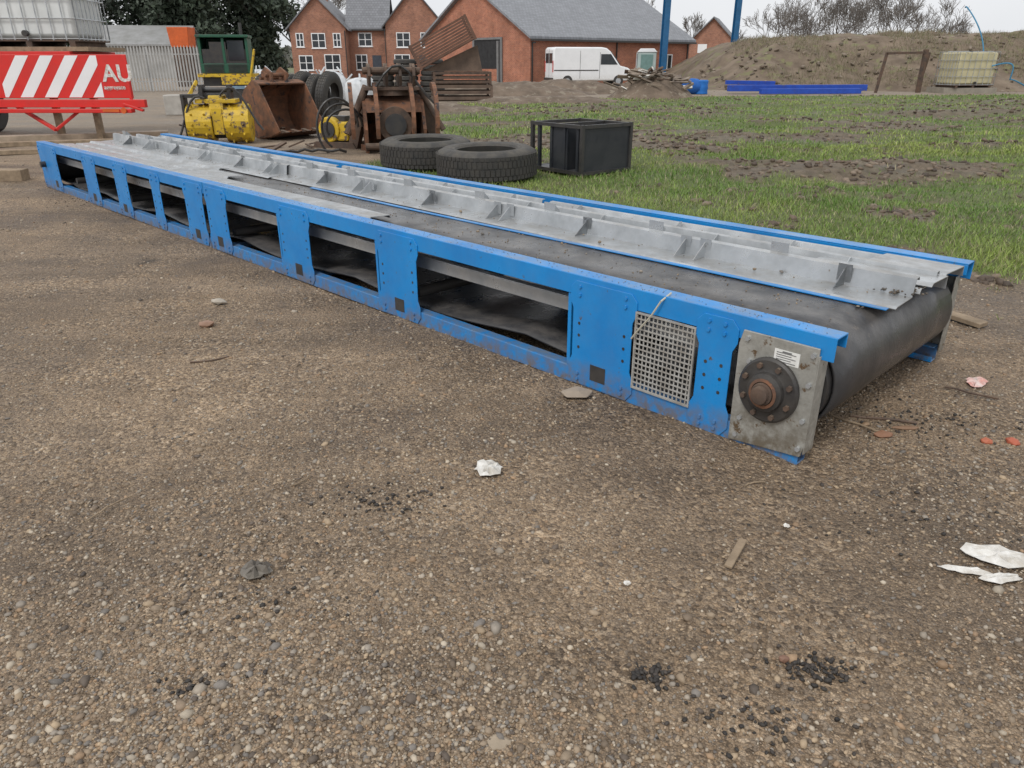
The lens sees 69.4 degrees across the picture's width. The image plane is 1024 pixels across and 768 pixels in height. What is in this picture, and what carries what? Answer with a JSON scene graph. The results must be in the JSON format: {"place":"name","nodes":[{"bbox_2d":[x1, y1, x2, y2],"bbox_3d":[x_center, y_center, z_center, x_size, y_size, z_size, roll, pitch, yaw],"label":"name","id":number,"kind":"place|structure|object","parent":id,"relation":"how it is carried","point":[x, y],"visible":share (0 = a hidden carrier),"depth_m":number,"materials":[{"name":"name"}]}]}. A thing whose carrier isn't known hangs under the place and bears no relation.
{"place":"outdoors","nodes":[
{"label":"outdoors","id":0,"kind":"place"},
{"bbox_2d":[349,30,387,77],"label":"walls","id":1,"kind":"structure","parent":0,"point":[378,43],"depth_m":75.06,"materials":[{"name":"brick"}]},
{"bbox_2d":[344,29,386,76],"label":"gutters","id":2,"kind":"object","parent":1,"relation":"attached to","point":[365,30],"visible":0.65,"depth_m":73.96,"materials":[{"name":"black metal"}]},
{"bbox_2d":[345,0,392,29],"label":"roof","id":3,"kind":"structure","parent":1,"relation":"on","point":[367,14],"depth_m":74.71,"materials":[{"name":"tile"}]},
{"bbox_2d":[385,0,436,77],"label":"wing walls","id":4,"kind":"structure","parent":0,"point":[414,18],"depth_m":73.45,"materials":[{"name":"brick"}]},
{"bbox_2d":[372,55,425,66],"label":"doors","id":5,"kind":"structure","parent":4,"relation":"attached to","point":[377,61],"depth_m":75.48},
{"bbox_2d":[381,0,437,28],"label":"wing roof","id":6,"kind":"structure","parent":4,"relation":"on","point":[388,18],"depth_m":72.80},
{"bbox_2d":[416,69,496,86],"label":"brick wall","id":7,"kind":"structure","parent":0,"point":[494,74],"depth_m":48.38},
{"bbox_2d":[0,67,1023,767],"bbox_3d":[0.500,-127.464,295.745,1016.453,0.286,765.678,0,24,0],"label":"ground","id":8,"kind":"structure","parent":0,"point":[66,307],"depth_m":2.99,"materials":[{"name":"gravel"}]},
{"bbox_2d":[0,168,30,180],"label":"timber sleeper","id":9,"kind":"object","parent":8,"relation":"on","point":[14,174],"visible":1,"depth_m":10.67,"materials":[{"name":"brown wood"}]},
{"bbox_2d":[0,149,38,154],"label":"timber plank","id":10,"kind":"object","parent":8,"relation":"on","point":[17,151],"visible":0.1,"depth_m":13.66,"materials":[{"name":"brown wood"}]},
{"bbox_2d":[0,138,112,146],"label":"timber plank","id":11,"kind":"object","parent":8,"relation":"on","point":[19,143],"visible":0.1,"depth_m":15.04,"materials":[{"name":"brown wood"}]},
{"bbox_2d":[0,47,147,138],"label":"trailer","id":12,"kind":"object","parent":8,"relation":"on","point":[54,74],"visible":1,"depth_m":15.73,"materials":[{"name":"red paint"}]},
{"bbox_2d":[0,0,110,46],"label":"ibc tank","id":13,"kind":"object","parent":12,"relation":"on","point":[49,23],"visible":0.96,"depth_m":15.59,"materials":[{"name":"white plastic"}]},
{"bbox_2d":[0,130,167,141],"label":"timber plank","id":14,"kind":"object","parent":8,"relation":"on","point":[57,136],"visible":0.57,"depth_m":16.14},
{"bbox_2d":[66,0,112,45],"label":"evergreen tree","id":15,"kind":"object","parent":8,"relation":"on","point":[107,5],"visible":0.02,"depth_m":84.83,"materials":[{"name":"green plant"}]},
{"bbox_2d":[87,495,132,520],"bbox_3d":[-1.562,0.476,2.872,0.022,0.011,0.198,11,26,24],"label":"twig","id":16,"kind":"object","parent":8,"relation":"on","point":[102,510],"visible":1,"depth_m":2.88,"materials":[{"name":"brown wood"}]},
{"bbox_2d":[100,0,153,24],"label":"evergreen tree","id":17,"kind":"object","parent":8,"relation":"on","point":[131,7],"visible":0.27,"depth_m":84.78,"materials":[{"name":"green plant"}]},
{"bbox_2d":[66,45,208,91],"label":"palisade fence","id":18,"kind":"object","parent":8,"relation":"on","point":[149,74],"visible":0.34,"depth_m":41.27,"materials":[{"name":"metal"}]},
{"bbox_2d":[102,25,201,77],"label":"farm shed","id":19,"kind":"structure","parent":8,"relation":"on","point":[125,36],"depth_m":72.67,"materials":[{"name":"metal"}]},
{"bbox_2d":[136,0,198,25],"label":"evergreen tree","id":20,"kind":"object","parent":8,"relation":"on","point":[154,1],"visible":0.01,"depth_m":77.05,"materials":[{"name":"green plant"}]},
{"bbox_2d":[166,27,197,86],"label":"orange hopper","id":21,"kind":"object","parent":8,"relation":"on","point":[181,36],"visible":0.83,"depth_m":42.44,"materials":[{"name":"paint"}]},
{"bbox_2d":[163,94,208,114],"bbox_3d":[-10.300,-9.018,23.888,1.600,0.600,0.600,-2,24,-5],"label":"concrete block","id":22,"kind":"object","parent":8,"relation":"on","point":[172,104],"depth_m":23.57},
{"bbox_2d":[138,0,233,34],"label":"evergreen tree","id":23,"kind":"object","parent":8,"relation":"on","point":[201,16],"visible":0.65,"depth_m":77.88,"materials":[{"name":"green plant"}]},
{"bbox_2d":[199,320,213,327],"bbox_3d":[-2.000,-0.390,4.848,0.099,0.048,0.082,6,24,14],"label":"clay lump","id":24,"kind":"object","parent":8,"relation":"on","point":[206,323],"visible":1,"depth_m":4.82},
{"bbox_2d":[190,356,228,362],"bbox_3d":[-1.749,-0.140,4.285,0.214,0.014,0.040,-11,26,-23],"label":"twig","id":25,"kind":"object","parent":8,"relation":"on","point":[209,360],"visible":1,"depth_m":4.27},
{"bbox_2d":[211,298,226,304],"bbox_3d":[-2.101,-0.595,5.310,0.114,0.042,0.065,0,24,0],"label":"limestone piece","id":26,"kind":"object","parent":8,"relation":"on","point":[218,301],"visible":1,"depth_m":5.29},
{"bbox_2d":[179,84,263,142],"bbox_3d":[-6.067,-5.614,15.448,1.770,1.180,0.864,-4,24,-9],"label":"yellow drum attachment","id":27,"kind":"object","parent":8,"relation":"on","point":[217,117],"visible":0.91,"depth_m":15.19,"materials":[{"name":"paint"}]},
{"bbox_2d":[211,0,233,33],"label":"evergreen tree","id":28,"kind":"object","parent":8,"relation":"on","point":[219,16],"visible":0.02,"depth_m":92.69,"materials":[{"name":"green plant"}]},
{"bbox_2d":[188,23,258,103],"bbox_3d":[-11.205,-12.430,28.763,2.855,2.950,1.882,-5,24,-11],"label":"excavator","id":29,"kind":"object","parent":8,"relation":"on","point":[225,60],"visible":0.77,"depth_m":28.30,"materials":[{"name":"yellow paint"}]},
{"bbox_2d":[216,0,293,72],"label":"evergreen tree","id":30,"kind":"object","parent":8,"relation":"on","point":[231,16],"visible":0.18,"depth_m":86.90,"materials":[{"name":"green plant"}]},
{"bbox_2d":[240,559,272,579],"bbox_3d":[-0.867,0.622,2.508,0.107,0.039,0.098,-7,24,-15],"label":"oily rag","id":31,"kind":"object","parent":8,"relation":"on","point":[251,569],"visible":1,"depth_m":2.50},
{"bbox_2d":[212,0,301,71],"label":"evergreen tree","id":32,"kind":"object","parent":8,"relation":"on","point":[263,33],"visible":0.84,"depth_m":84.82,"materials":[{"name":"leafy foliage"},{"name":"bark"}]},
{"bbox_2d":[179,116,363,149],"bbox_3d":[-5.496,-5.616,16.361,5.517,0.392,7.503,0,24,0],"label":"scrap metal","id":33,"kind":"object","parent":8,"relation":"on","point":[277,146],"visible":0.12,"depth_m":14.49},
{"bbox_2d":[242,67,320,138],"bbox_3d":[-5.118,-6.320,16.572,1.545,1.476,1.225,10,24,40],"label":"excavator bucket","id":34,"kind":"object","parent":8,"relation":"on","point":[277,100],"visible":0.91,"depth_m":16.82,"materials":[{"name":"metal"}]},
{"bbox_2d":[279,45,293,67],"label":"distant trees","id":35,"kind":"object","parent":8,"relation":"on","point":[288,59],"visible":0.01,"depth_m":177.60,"materials":[{"name":"green plant"}]},
{"bbox_2d":[255,71,342,117],"bbox_3d":[-6.384,-8.600,22.055,2.548,1.357,1.402,6,24,13],"label":"tyre stack","id":36,"kind":"object","parent":8,"relation":"on","point":[319,86],"visible":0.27,"depth_m":21.45,"materials":[{"name":"rubber"}]},
{"bbox_2d":[289,0,351,77],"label":"wing walls","id":37,"kind":"structure","parent":8,"relation":"on","point":[315,16],"depth_m":72.53,"materials":[{"name":"brick"}]},
{"bbox_2d":[285,0,350,30],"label":"wing roof","id":38,"kind":"structure","parent":37,"relation":"on","point":[335,11],"depth_m":72.63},
{"bbox_2d":[295,32,424,70],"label":"window frames","id":39,"kind":"structure","parent":37,"relation":"attached to","point":[337,46],"depth_m":73.61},
{"bbox_2d":[296,33,424,68],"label":"window glass","id":40,"kind":"object","parent":39,"relation":"in","point":[336,58],"visible":0.82,"depth_m":73.63,"materials":[{"name":"glass"}]},
{"bbox_2d":[297,0,345,14],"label":"bare tree","id":41,"kind":"object","parent":8,"relation":"on","point":[338,2],"visible":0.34,"depth_m":88.10,"materials":[{"name":"grey plant"}]},
{"bbox_2d":[320,66,346,102],"bbox_3d":[-7.194,-11.988,29.692,1.180,1.396,1.186,-5,24,-10],"label":"bulk bag","id":42,"kind":"object","parent":8,"relation":"on","point":[342,78],"visible":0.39,"depth_m":29.23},
{"bbox_2d":[313,115,363,148],"bbox_3d":[-3.329,-5.177,14.703,1.265,0.915,0.520,8,25,18],"label":"plate compactor","id":43,"kind":"object","parent":8,"relation":"on","point":[338,137],"visible":0.67,"depth_m":14.61,"materials":[{"name":"yellow paint"}]},
{"bbox_2d":[345,74,372,105],"bbox_3d":[-5.895,-11.470,28.820,0.950,1.146,0.987,14,27,30],"label":"bulk bag","id":44,"kind":"object","parent":8,"relation":"on","point":[358,83],"visible":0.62,"depth_m":28.46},
{"bbox_2d":[280,63,445,152],"bbox_3d":[-2.934,-5.198,14.083,3.361,1.655,1.456,-5,24,-11],"label":"rotating grapple","id":45,"kind":"object","parent":8,"relation":"on","point":[382,113],"visible":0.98,"depth_m":13.83,"materials":[{"name":"brown metal"}]},
{"bbox_2d":[371,59,444,96],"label":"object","id":46,"kind":"object","parent":8,"relation":"on","point":[426,78],"visible":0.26,"depth_m":34.77,"materials":[{"name":"metal"}]},
{"bbox_2d":[379,134,470,171],"bbox_3d":[-1.421,-3.820,12.185,1.489,0.440,1.489,-10,27,-21],"label":"tyre","id":47,"kind":"object","parent":8,"relation":"on","point":[414,152],"visible":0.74,"depth_m":11.62,"materials":[{"name":"rubber"}]},
{"bbox_2d":[408,14,492,100],"bbox_3d":[-2.683,-14.059,31.953,3.527,3.381,1.600,-3,24,-7],"label":"stillage stack","id":48,"kind":"object","parent":8,"relation":"on","point":[468,61],"visible":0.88,"depth_m":31.65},
{"bbox_2d":[431,103,495,111],"bbox_3d":[-2.500,-9.813,26.268,5.060,0.309,3.680,0,24,0],"label":"soil heap","id":49,"kind":"object","parent":8,"relation":"on","point":[443,107],"visible":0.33,"depth_m":25.66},
{"bbox_2d":[436,142,536,184],"bbox_3d":[-0.373,-3.279,10.948,1.489,0.440,1.489,-1,25,0],"label":"tyre","id":50,"kind":"object","parent":8,"relation":"on","point":[497,162],"visible":0.98,"depth_m":10.40,"materials":[{"name":"rubber"}]},
{"bbox_2d":[474,459,502,475],"bbox_3d":[-0.094,0.348,3.120,0.120,0.034,0.117,-11,26,-24],"label":"plastic scrap","id":51,"kind":"object","parent":8,"relation":"on","point":[487,467],"visible":1,"depth_m":3.10,"materials":[{"name":"plastic"}]},
{"bbox_2d":[487,734,510,749],"bbox_3d":[-0.040,0.919,1.897,0.061,0.018,0.060,-18,30,-36],"label":"limestone piece","id":52,"kind":"object","parent":8,"relation":"on","point":[495,742],"visible":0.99,"depth_m":1.89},
{"bbox_2d":[36,131,974,464],"bbox_3d":[-1.953,-1.755,7.122,1.986,0.714,10.974,-22,32,-40],"label":"conveyor","id":53,"kind":"object","parent":8,"relation":"on","point":[780,343],"visible":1,"depth_m":4.35,"materials":[{"name":"metal"}]},
{"bbox_2d":[8,198,1022,762],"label":"dark crumbs","id":54,"kind":"object","parent":8,"relation":"on","point":[638,672],"visible":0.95,"depth_m":2.12,"materials":[{"name":"soil"}]},
{"bbox_2d":[444,81,596,96],"bbox_3d":[-0.500,-15.212,38.096,11.500,0.737,5.750,0,24,0],"label":"soil heap","id":55,"kind":"object","parent":8,"relation":"on","point":[516,88],"visible":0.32,"depth_m":36.76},
{"bbox_2d":[465,94,623,104],"bbox_3d":[1.500,-11.854,30.833,8.280,0.396,3.680,0,24,0],"label":"soil heap","id":56,"kind":"object","parent":8,"relation":"on","point":[566,99],"visible":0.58,"depth_m":30.11,"materials":[{"name":"soil"}]},
{"bbox_2d":[419,0,696,83],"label":"brick barn","id":57,"kind":"structure","parent":8,"relation":"on","point":[514,40],"depth_m":54.79,"materials":[{"name":"brick"}]},
{"bbox_2d":[637,54,671,68],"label":"window glass","id":58,"kind":"structure","parent":57,"relation":"in","point":[669,56],"depth_m":60.08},
{"bbox_2d":[561,386,592,397],"bbox_3d":[0.336,0.044,3.839,0.165,0.049,0.113,0,24,0],"label":"concrete lump","id":59,"kind":"object","parent":8,"relation":"on","point":[577,392],"visible":1,"depth_m":3.81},
{"bbox_2d":[537,79,617,94],"bbox_3d":[3.000,-16.043,39.916,10.350,0.796,5.060,0,24,0],"label":"soil heap","id":60,"kind":"object","parent":8,"relation":"on","point":[594,86],"visible":0.29,"depth_m":38.87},
{"bbox_2d":[530,118,633,176],"bbox_3d":[1.088,-3.779,11.736,1.074,0.730,1.204,-17,29,-34],"label":"steel crate","id":61,"kind":"object","parent":8,"relation":"on","point":[581,147],"visible":0.94,"depth_m":11.39,"materials":[{"name":"metal"}]},
{"bbox_2d":[544,47,630,85],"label":"white van","id":62,"kind":"object","parent":8,"relation":"on","point":[586,63],"visible":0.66,"depth_m":49.17,"materials":[{"name":"paint"}]},
{"bbox_2d":[637,48,656,69],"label":"portable toilet","id":63,"kind":"object","parent":8,"relation":"on","point":[646,60],"visible":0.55,"depth_m":52.08,"materials":[{"name":"white paint"}]},
{"bbox_2d":[640,54,652,69],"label":"door","id":64,"kind":"structure","parent":63,"relation":"in","point":[646,59],"depth_m":52.13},
{"bbox_2d":[608,79,693,98],"bbox_3d":[6.600,-14.086,35.096,4.830,1.038,3.622,0,24,0],"label":"rubble heap","id":65,"kind":"object","parent":8,"relation":"on","point":[638,90],"visible":0.63,"depth_m":34.23,"materials":[{"name":"soil"}]},
{"bbox_2d":[603,66,693,90],"bbox_3d":[6.683,-14.414,34.967,3.579,1.127,3.508,15,28,31],"label":"scrap timber pile","id":66,"kind":"object","parent":65,"relation":"on","point":[641,74],"visible":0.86,"depth_m":34.57,"materials":[{"name":"wood"}]},
{"bbox_2d":[659,0,670,71],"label":"steel post","id":67,"kind":"object","parent":8,"relation":"on","point":[665,32],"visible":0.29,"depth_m":50.73,"materials":[{"name":"metal"}]},
{"bbox_2d":[362,93,1023,319],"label":"grass","id":68,"kind":"structure","parent":8,"relation":"on","point":[855,201],"depth_m":10.67,"materials":[{"name":"plant"}]},
{"bbox_2d":[682,12,704,35],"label":"bare tree","id":69,"kind":"object","parent":8,"relation":"on","point":[696,28],"visible":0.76,"depth_m":88.86,"materials":[{"name":"grey plant"}]},
{"bbox_2d":[682,78,708,93],"bbox_3d":[9.518,-15.461,38.438,1.410,0.800,0.820,-7,25,-16],"label":"blue drum","id":70,"kind":"object","parent":8,"relation":"on","point":[699,86],"visible":0.74,"depth_m":38.14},
{"bbox_2d":[688,16,731,58],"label":"farmhouse","id":71,"kind":"object","parent":8,"relation":"on","point":[713,31],"visible":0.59,"depth_m":82.60,"materials":[{"name":"brick"}]},
{"bbox_2d":[697,44,706,52],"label":"window","id":72,"kind":"structure","parent":71,"relation":"in","point":[701,47],"depth_m":83.29,"materials":[{"name":"white paint"}]},
{"bbox_2d":[724,538,746,568],"bbox_3d":[0.782,0.591,2.588,0.028,0.017,0.178,14,27,29],"label":"wood splinter","id":73,"kind":"object","parent":8,"relation":"on","point":[735,553],"visible":1,"depth_m":2.58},
{"bbox_2d":[731,0,742,41],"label":"steel post","id":74,"kind":"object","parent":8,"relation":"on","point":[736,20],"visible":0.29,"depth_m":59.21,"materials":[{"name":"metal"}]},
{"bbox_2d":[474,94,1023,286],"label":"soil clods","id":75,"kind":"object","parent":8,"relation":"on","point":[975,277],"visible":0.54,"depth_m":12.36,"materials":[{"name":"soil"}]},
{"bbox_2d":[742,0,808,36],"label":"bare tree","id":76,"kind":"object","parent":8,"relation":"on","point":[775,17],"visible":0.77,"depth_m":80.65,"materials":[{"name":"grey plant"}]},
{"bbox_2d":[779,655,788,663],"bbox_3d":[0.790,0.800,2.150,0.031,0.025,0.022,0,24,0],"label":"clay lump","id":77,"kind":"object","parent":8,"relation":"on","point":[783,659],"visible":1,"depth_m":2.14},
{"bbox_2d":[769,0,812,36],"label":"bare tree","id":78,"kind":"object","parent":8,"relation":"on","point":[775,25],"visible":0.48,"depth_m":85.17,"materials":[{"name":"grey plant"}]},
{"bbox_2d":[725,80,867,93],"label":"beams","id":79,"kind":"structure","parent":8,"relation":"on","point":[766,87],"depth_m":38.60,"materials":[{"name":"metal"}]},
{"bbox_2d":[775,0,837,36],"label":"bare tree","id":80,"kind":"object","parent":8,"relation":"on","point":[822,8],"visible":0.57,"depth_m":78.70,"materials":[{"name":"grey plant"}]},
{"bbox_2d":[774,5,839,36],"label":"bare tree","id":81,"kind":"object","parent":8,"relation":"on","point":[810,28],"visible":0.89,"depth_m":77.64,"materials":[{"name":"grey plant"}]},
{"bbox_2d":[666,30,1023,91],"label":"soil mound","id":82,"kind":"object","parent":8,"relation":"on","point":[717,57],"visible":0.45,"depth_m":45.18,"materials":[{"name":"soil"}]},
{"bbox_2d":[699,31,1023,91],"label":"mound clods","id":83,"kind":"object","parent":82,"relation":"on","point":[817,62],"visible":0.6,"depth_m":45.11,"materials":[{"name":"soil"}]},
{"bbox_2d":[709,27,1023,85],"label":"weeds","id":84,"kind":"object","parent":82,"relation":"on","point":[922,35],"visible":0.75,"depth_m":45.43,"materials":[{"name":"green plant"}]},
{"bbox_2d":[818,0,873,34],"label":"bare tree","id":85,"kind":"object","parent":8,"relation":"on","point":[838,5],"visible":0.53,"depth_m":79.93,"materials":[{"name":"grey plant"}]},
{"bbox_2d":[808,0,891,34],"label":"bare tree","id":86,"kind":"object","parent":8,"relation":"on","point":[845,18],"visible":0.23,"depth_m":86.16,"materials":[{"name":"grey plant"}]},
{"bbox_2d":[831,414,877,431],"bbox_3d":[1.653,0.194,3.522,0.021,0.014,0.279,-21,31,-40],"label":"twig","id":87,"kind":"object","parent":8,"relation":"on","point":[862,425],"visible":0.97,"depth_m":3.53,"materials":[{"name":"brown wood"}]},
{"bbox_2d":[829,0,889,34],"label":"bare tree","id":88,"kind":"object","parent":8,"relation":"on","point":[864,14],"visible":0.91,"depth_m":77.46,"materials":[{"name":"grey plant"}]},
{"bbox_2d":[836,0,893,32],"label":"bare tree","id":89,"kind":"object","parent":8,"relation":"on","point":[881,5],"visible":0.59,"depth_m":83.62,"materials":[{"name":"grey plant"}]},
{"bbox_2d":[874,430,892,437],"bbox_3d":[1.720,0.236,3.428,0.090,0.034,0.047,0,24,0],"label":"brick piece","id":90,"kind":"object","parent":8,"relation":"on","point":[883,434],"visible":1,"depth_m":3.42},
{"bbox_2d":[850,414,917,423],"bbox_3d":[1.795,0.169,3.579,0.300,0.017,0.022,6,24,14],"label":"twig","id":91,"kind":"object","parent":8,"relation":"on","point":[882,418],"visible":1,"depth_m":3.58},
{"bbox_2d":[876,0,920,29],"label":"bare tree","id":92,"kind":"object","parent":8,"relation":"on","point":[894,24],"visible":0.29,"depth_m":85.20,"materials":[{"name":"grey plant"}]},
{"bbox_2d":[874,49,930,92],"bbox_3d":[21.069,-16.849,39.887,2.872,2.157,0.363,-2,24,-5],"label":"steel gate frame","id":93,"kind":"object","parent":8,"relation":"on","point":[926,53],"visible":0.98,"depth_m":39.71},
{"bbox_2d":[891,425,918,429],"bbox_3d":[1.857,0.207,3.494,0.132,0.019,0.036,0,24,0],"label":"wood splinter","id":94,"kind":"object","parent":8,"relation":"on","point":[904,427],"visible":1,"depth_m":3.48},
{"bbox_2d":[872,0,945,31],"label":"bare tree","id":95,"kind":"object","parent":8,"relation":"on","point":[889,16],"visible":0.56,"depth_m":82.26,"materials":[{"name":"grey plant"}]},
{"bbox_2d":[887,0,941,32],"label":"bare tree","id":96,"kind":"object","parent":8,"relation":"on","point":[903,16],"visible":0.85,"depth_m":79.39,"materials":[{"name":"grey plant"}]},
{"bbox_2d":[928,0,974,33],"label":"bare tree","id":97,"kind":"object","parent":8,"relation":"on","point":[959,25],"visible":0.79,"depth_m":80.83,"materials":[{"name":"grey plant"}]},
{"bbox_2d":[935,17,969,33],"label":"bare tree","id":98,"kind":"object","parent":8,"relation":"on","point":[953,26],"visible":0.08,"depth_m":88.34,"materials":[{"name":"grey plant"}]},
{"bbox_2d":[926,87,996,93],"bbox_3d":[24.300,-15.917,40.080,2.800,0.280,1.800,0,24,0],"label":"concrete base","id":99,"kind":"object","parent":8,"relation":"on","point":[982,90],"visible":0.93,"depth_m":39.27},
{"bbox_2d":[933,51,1000,87],"bbox_3d":[24.306,-16.808,39.535,2.327,1.790,1.714,-3,24,-7],"label":"ibc tank","id":100,"kind":"object","parent":99,"relation":"on","point":[968,69],"visible":1,"depth_m":39.00,"materials":[{"name":"plastic"}]},
{"bbox_2d":[938,564,992,575],"bbox_3d":[1.548,0.632,2.525,0.174,0.017,0.038,7,25,16],"label":"plastic scrap","id":101,"kind":"object","parent":8,"relation":"on","point":[970,570],"visible":1,"depth_m":2.52,"materials":[{"name":"plastic"}]},
{"bbox_2d":[951,311,987,327],"bbox_3d":[2.950,-0.467,4.979,0.100,0.030,0.440,-14,30,-30],"label":"timber offcut","id":102,"kind":"object","parent":8,"relation":"on","point":[968,320],"visible":0.49,"depth_m":4.86,"materials":[{"name":"brown wood"}]},
{"bbox_2d":[944,386,998,399],"bbox_3d":[2.395,0.045,3.861,0.250,0.017,0.021,20,30,38],"label":"twig","id":103,"kind":"object","parent":8,"relation":"on","point":[973,393],"visible":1,"depth_m":3.85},
{"bbox_2d":[966,376,987,386],"bbox_3d":[2.517,-0.016,4.010,0.102,0.017,0.174,18,29,35],"label":"plastic scrap","id":104,"kind":"object","parent":8,"relation":"on","point":[979,381],"visible":1,"depth_m":4.00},
{"bbox_2d":[980,437,992,443],"bbox_3d":[2.158,0.261,3.368,0.051,0.030,0.044,0,24,0],"label":"brick piece","id":105,"kind":"object","parent":8,"relation":"on","point":[985,440],"visible":1,"depth_m":3.35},
{"bbox_2d":[960,542,1023,568],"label":"plastic scrap","id":106,"kind":"object","parent":8,"relation":"on","point":[1000,555],"visible":1,"depth_m":2.58,"materials":[{"name":"plastic"}]},
{"bbox_2d":[965,6,1023,85],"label":"water hose","id":107,"kind":"object","parent":8,"relation":"on","point":[983,50],"visible":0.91,"depth_m":39.37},
{"bbox_2d":[979,572,1021,583],"bbox_3d":[1.644,0.648,2.488,0.144,0.017,0.050,-6,24,-13],"label":"plastic scrap","id":108,"kind":"object","parent":8,"relation":"on","point":[1000,578],"visible":1,"depth_m":2.48,"materials":[{"name":"plastic"}]},
{"bbox_2d":[1005,437,1019,445],"bbox_3d":[2.279,0.263,3.366,0.050,0.033,0.067,0,24,0],"label":"brick piece","id":109,"kind":"object","parent":8,"relation":"on","point":[1013,441],"visible":1,"depth_m":3.35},
{"bbox_2d":[99,0,1023,47],"label":"sky","id":110,"kind":"structure","parent":0,"point":[990,15],"materials":[{"name":"white"}]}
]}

